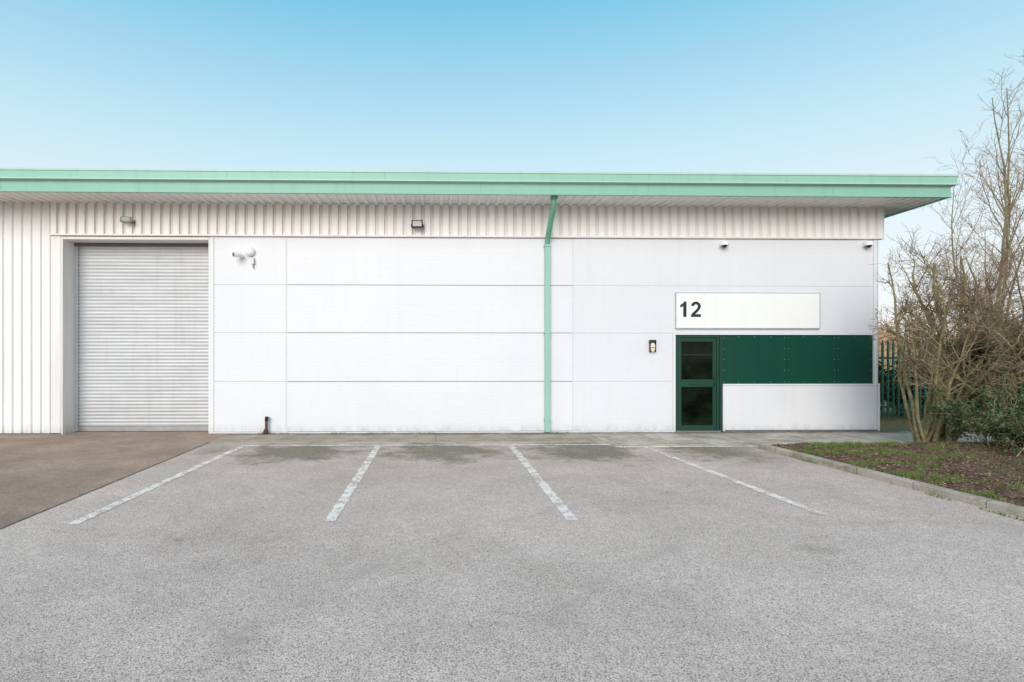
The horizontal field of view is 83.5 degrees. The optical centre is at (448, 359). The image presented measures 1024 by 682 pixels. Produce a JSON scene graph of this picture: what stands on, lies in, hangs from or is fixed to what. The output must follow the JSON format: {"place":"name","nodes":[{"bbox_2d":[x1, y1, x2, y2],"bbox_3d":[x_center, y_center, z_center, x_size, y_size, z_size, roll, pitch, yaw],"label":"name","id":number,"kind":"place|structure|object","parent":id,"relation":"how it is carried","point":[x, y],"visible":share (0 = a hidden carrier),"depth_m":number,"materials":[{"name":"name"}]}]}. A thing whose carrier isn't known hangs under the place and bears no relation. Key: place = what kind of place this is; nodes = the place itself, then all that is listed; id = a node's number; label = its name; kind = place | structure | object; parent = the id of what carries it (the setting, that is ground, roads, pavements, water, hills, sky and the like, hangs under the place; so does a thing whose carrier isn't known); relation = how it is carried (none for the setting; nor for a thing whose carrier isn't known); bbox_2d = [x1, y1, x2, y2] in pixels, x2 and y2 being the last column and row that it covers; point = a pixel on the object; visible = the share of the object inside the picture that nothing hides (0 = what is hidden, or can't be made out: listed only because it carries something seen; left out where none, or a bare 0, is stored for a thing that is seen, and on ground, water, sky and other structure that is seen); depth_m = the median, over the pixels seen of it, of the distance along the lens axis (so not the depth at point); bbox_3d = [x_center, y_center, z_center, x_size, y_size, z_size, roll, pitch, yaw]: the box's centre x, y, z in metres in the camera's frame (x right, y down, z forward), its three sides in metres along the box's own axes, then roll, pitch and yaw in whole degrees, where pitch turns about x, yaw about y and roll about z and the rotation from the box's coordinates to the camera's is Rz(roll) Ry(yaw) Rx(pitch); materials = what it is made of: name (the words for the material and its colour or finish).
{"place":"outdoors","nodes":[
{"label":"outdoors","id":0,"kind":"place"},
{"bbox_2d":[0,431,231,527],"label":"driveway","id":1,"kind":"structure","parent":0,"point":[40,472],"depth_m":9.03,"materials":[{"name":"brown concrete"}]},
{"bbox_2d":[0,437,220,528],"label":"driveway joint","id":2,"kind":"object","parent":1,"relation":"on","point":[94,489],"visible":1,"depth_m":6.84,"materials":[{"name":"grey concrete"}]},
{"bbox_2d":[209,433,602,442],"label":"pavement","id":3,"kind":"structure","parent":0,"point":[402,437],"depth_m":11.66,"materials":[{"name":"concrete"}]},
{"bbox_2d":[262,416,268,433],"bbox_3d":[-3.914,1.411,12.213,0.144,0.396,0.086,0,0,-15],"label":"pipe stub","id":4,"kind":"object","parent":3,"relation":"on","point":[265,431],"visible":0.98,"depth_m":12.19,"materials":[{"name":"metal"}]},
{"bbox_2d":[0,167,958,433],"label":"warehouse building","id":5,"kind":"structure","parent":0,"point":[494,301],"depth_m":12.41,"materials":[{"name":"metal"}]},
{"bbox_2d":[120,216,134,223],"bbox_3d":[-6.832,-2.971,12.120,0.231,0.138,0.261,0,0,-1],"label":"floodlight","id":6,"kind":"object","parent":5,"relation":"attached to","point":[124,219],"visible":1,"depth_m":12.05,"materials":[{"name":"grey metal"}]},
{"bbox_2d":[232,252,242,258],"bbox_3d":[-4.469,-2.243,12.166,0.145,0.140,0.280,0,0,32],"label":"security camera","id":7,"kind":"object","parent":5,"relation":"attached to","point":[236,254],"visible":1,"depth_m":12.09,"materials":[{"name":"white plastic"}]},
{"bbox_2d":[245,247,254,268],"bbox_3d":[-4.264,-2.199,12.255,0.207,0.470,0.112,0,0,-1],"label":"alarm sounder","id":8,"kind":"object","parent":5,"relation":"attached to","point":[249,251],"visible":1,"depth_m":12.24,"materials":[{"name":"white plastic"}]},
{"bbox_2d":[411,220,423,227],"bbox_3d":[-0.664,-2.906,12.266,0.270,0.172,0.232,0,0,-1],"label":"floodlight","id":9,"kind":"object","parent":5,"relation":"attached to","point":[417,224],"visible":1,"depth_m":12.16,"materials":[{"name":"black plastic"}]},
{"bbox_2d":[649,340,655,351],"bbox_3d":[4.463,-0.302,12.448,0.140,0.265,0.099,0,0,-1],"label":"wall lamp","id":10,"kind":"object","parent":5,"relation":"attached to","point":[652,346],"visible":1,"depth_m":12.41,"materials":[{"name":"white glass"}]},
{"bbox_2d":[675,335,720,431],"bbox_3d":[5.487,0.518,12.546,0.980,2.132,0.150,0,0,-1],"label":"entrance door","id":11,"kind":"structure","parent":5,"relation":"in","point":[697,356],"depth_m":12.57,"materials":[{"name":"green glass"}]},
{"bbox_2d":[719,241,728,247],"bbox_3d":[6.034,-2.519,12.438,0.179,0.141,0.190,0,0,-1],"label":"dome camera","id":12,"kind":"object","parent":5,"relation":"attached to","point":[723,244],"visible":1,"depth_m":12.38,"materials":[{"name":"white plastic"}]},
{"bbox_2d":[675,292,819,328],"bbox_3d":[6.582,-1.080,12.519,3.206,0.794,0.049,0,0,-1],"label":"sign","id":13,"kind":"object","parent":5,"relation":"attached to","point":[722,310],"visible":1,"depth_m":12.50,"materials":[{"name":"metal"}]},
{"bbox_2d":[863,241,873,247],"bbox_3d":[9.233,-2.530,12.507,0.179,0.141,0.190,0,0,-1],"label":"dome camera","id":14,"kind":"object","parent":5,"relation":"attached to","point":[868,244],"visible":1,"depth_m":12.46,"materials":[{"name":"white plastic"}]},
{"bbox_2d":[0,441,1023,681],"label":"parking lot","id":15,"kind":"structure","parent":0,"point":[648,565],"depth_m":4.27,"materials":[{"name":"grey asphalt"}]},
{"bbox_2d":[68,446,244,523],"bbox_3d":[-3.728,1.596,8.032,0.130,0.001,4.980,0,0,-2],"label":"parking line","id":16,"kind":"object","parent":15,"relation":"on","point":[110,506],"visible":1,"depth_m":6.96,"materials":[{"name":"white paint"}]},
{"bbox_2d":[325,446,380,520],"bbox_3d":[-1.234,1.596,8.105,0.130,0.001,4.940,0,0,-1],"label":"parking line","id":17,"kind":"object","parent":15,"relation":"on","point":[342,500],"visible":1,"depth_m":7.07,"materials":[{"name":"white paint"}]},
{"bbox_2d":[242,444,610,445],"bbox_3d":[-0.390,1.596,10.674,6.920,0.001,0.103,0,0,-1],"label":"parking line","id":18,"kind":"object","parent":15,"relation":"on","point":[392,445],"visible":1,"depth_m":10.62,"materials":[{"name":"white paint"}]},
{"bbox_2d":[13,432,1023,611],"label":"leaf litter","id":19,"kind":"object","parent":15,"relation":"on","point":[1001,499],"visible":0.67,"depth_m":7.96,"materials":[{"name":"brown plant"}]},
{"bbox_2d":[508,445,577,519],"bbox_3d":[1.205,1.596,8.158,0.130,0.001,4.940,0,0,-1],"label":"parking line","id":20,"kind":"object","parent":15,"relation":"on","point":[562,507],"visible":1,"depth_m":7.07,"materials":[{"name":"white paint"}]},
{"bbox_2d":[645,447,828,514],"bbox_3d":[3.755,1.596,8.158,0.130,0.001,4.592,0,0,-3],"label":"parking line","id":21,"kind":"object","parent":15,"relation":"on","point":[781,498],"visible":1,"depth_m":7.24,"materials":[{"name":"white paint"}]},
{"bbox_2d":[759,441,1023,517],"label":"kerb","id":22,"kind":"structure","parent":15,"relation":"on","point":[988,503],"depth_m":7.20,"materials":[{"name":"concrete"}]},
{"bbox_2d":[0,0,1023,360],"label":"sky","id":23,"kind":"structure","parent":0,"point":[711,86],"materials":[{"name":"blue"}]},
{"bbox_2d":[226,361,983,435],"bbox_3d":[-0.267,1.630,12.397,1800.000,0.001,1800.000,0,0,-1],"label":"ground","id":24,"kind":"structure","parent":0,"point":[889,423],"depth_m":15.06,"materials":[{"name":"brown soil"}]},
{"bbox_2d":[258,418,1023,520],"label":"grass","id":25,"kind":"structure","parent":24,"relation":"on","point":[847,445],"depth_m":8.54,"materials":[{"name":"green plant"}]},
{"bbox_2d":[878,339,1023,417],"bbox_3d":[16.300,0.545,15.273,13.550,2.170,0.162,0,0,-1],"label":"fence","id":26,"kind":"object","parent":24,"relation":"on","point":[893,406],"visible":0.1,"depth_m":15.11,"materials":[{"name":"green metal"}]},
{"bbox_2d":[878,284,1023,370],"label":"shrubbery","id":27,"kind":"object","parent":24,"relation":"on","point":[885,345],"visible":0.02,"depth_m":36.61,"materials":[{"name":"brown plant"}]},
{"bbox_2d":[913,89,1023,432],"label":"tree","id":28,"kind":"object","parent":24,"relation":"on","point":[1006,202],"visible":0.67,"depth_m":12.17,"materials":[{"name":"brown plant"}]},
{"bbox_2d":[957,49,1023,408],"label":"tree","id":29,"kind":"object","parent":24,"relation":"on","point":[1008,179],"visible":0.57,"depth_m":12.91,"materials":[{"name":"brown plant"}]},
{"bbox_2d":[587,430,997,446],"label":"pavement","id":30,"kind":"structure","parent":0,"point":[686,439],"depth_m":11.62,"materials":[{"name":"concrete"}]},
{"bbox_2d":[773,441,1023,505],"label":"soil","id":31,"kind":"structure","parent":0,"point":[952,467],"depth_m":8.07,"materials":[{"name":"brown soil"}]},
{"bbox_2d":[868,222,1023,442],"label":"shrub","id":32,"kind":"object","parent":31,"relation":"on","point":[936,360],"visible":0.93,"depth_m":10.03,"materials":[{"name":"brown plant"}]},
{"bbox_2d":[919,374,1023,456],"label":"bramble bush","id":33,"kind":"object","parent":31,"relation":"on","point":[1012,420],"visible":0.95,"depth_m":9.18,"materials":[{"name":"green plant"}]},
{"bbox_2d":[923,184,1023,440],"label":"shrub","id":34,"kind":"object","parent":31,"relation":"on","point":[986,304],"visible":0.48,"depth_m":10.16,"materials":[{"name":"brown plant"}]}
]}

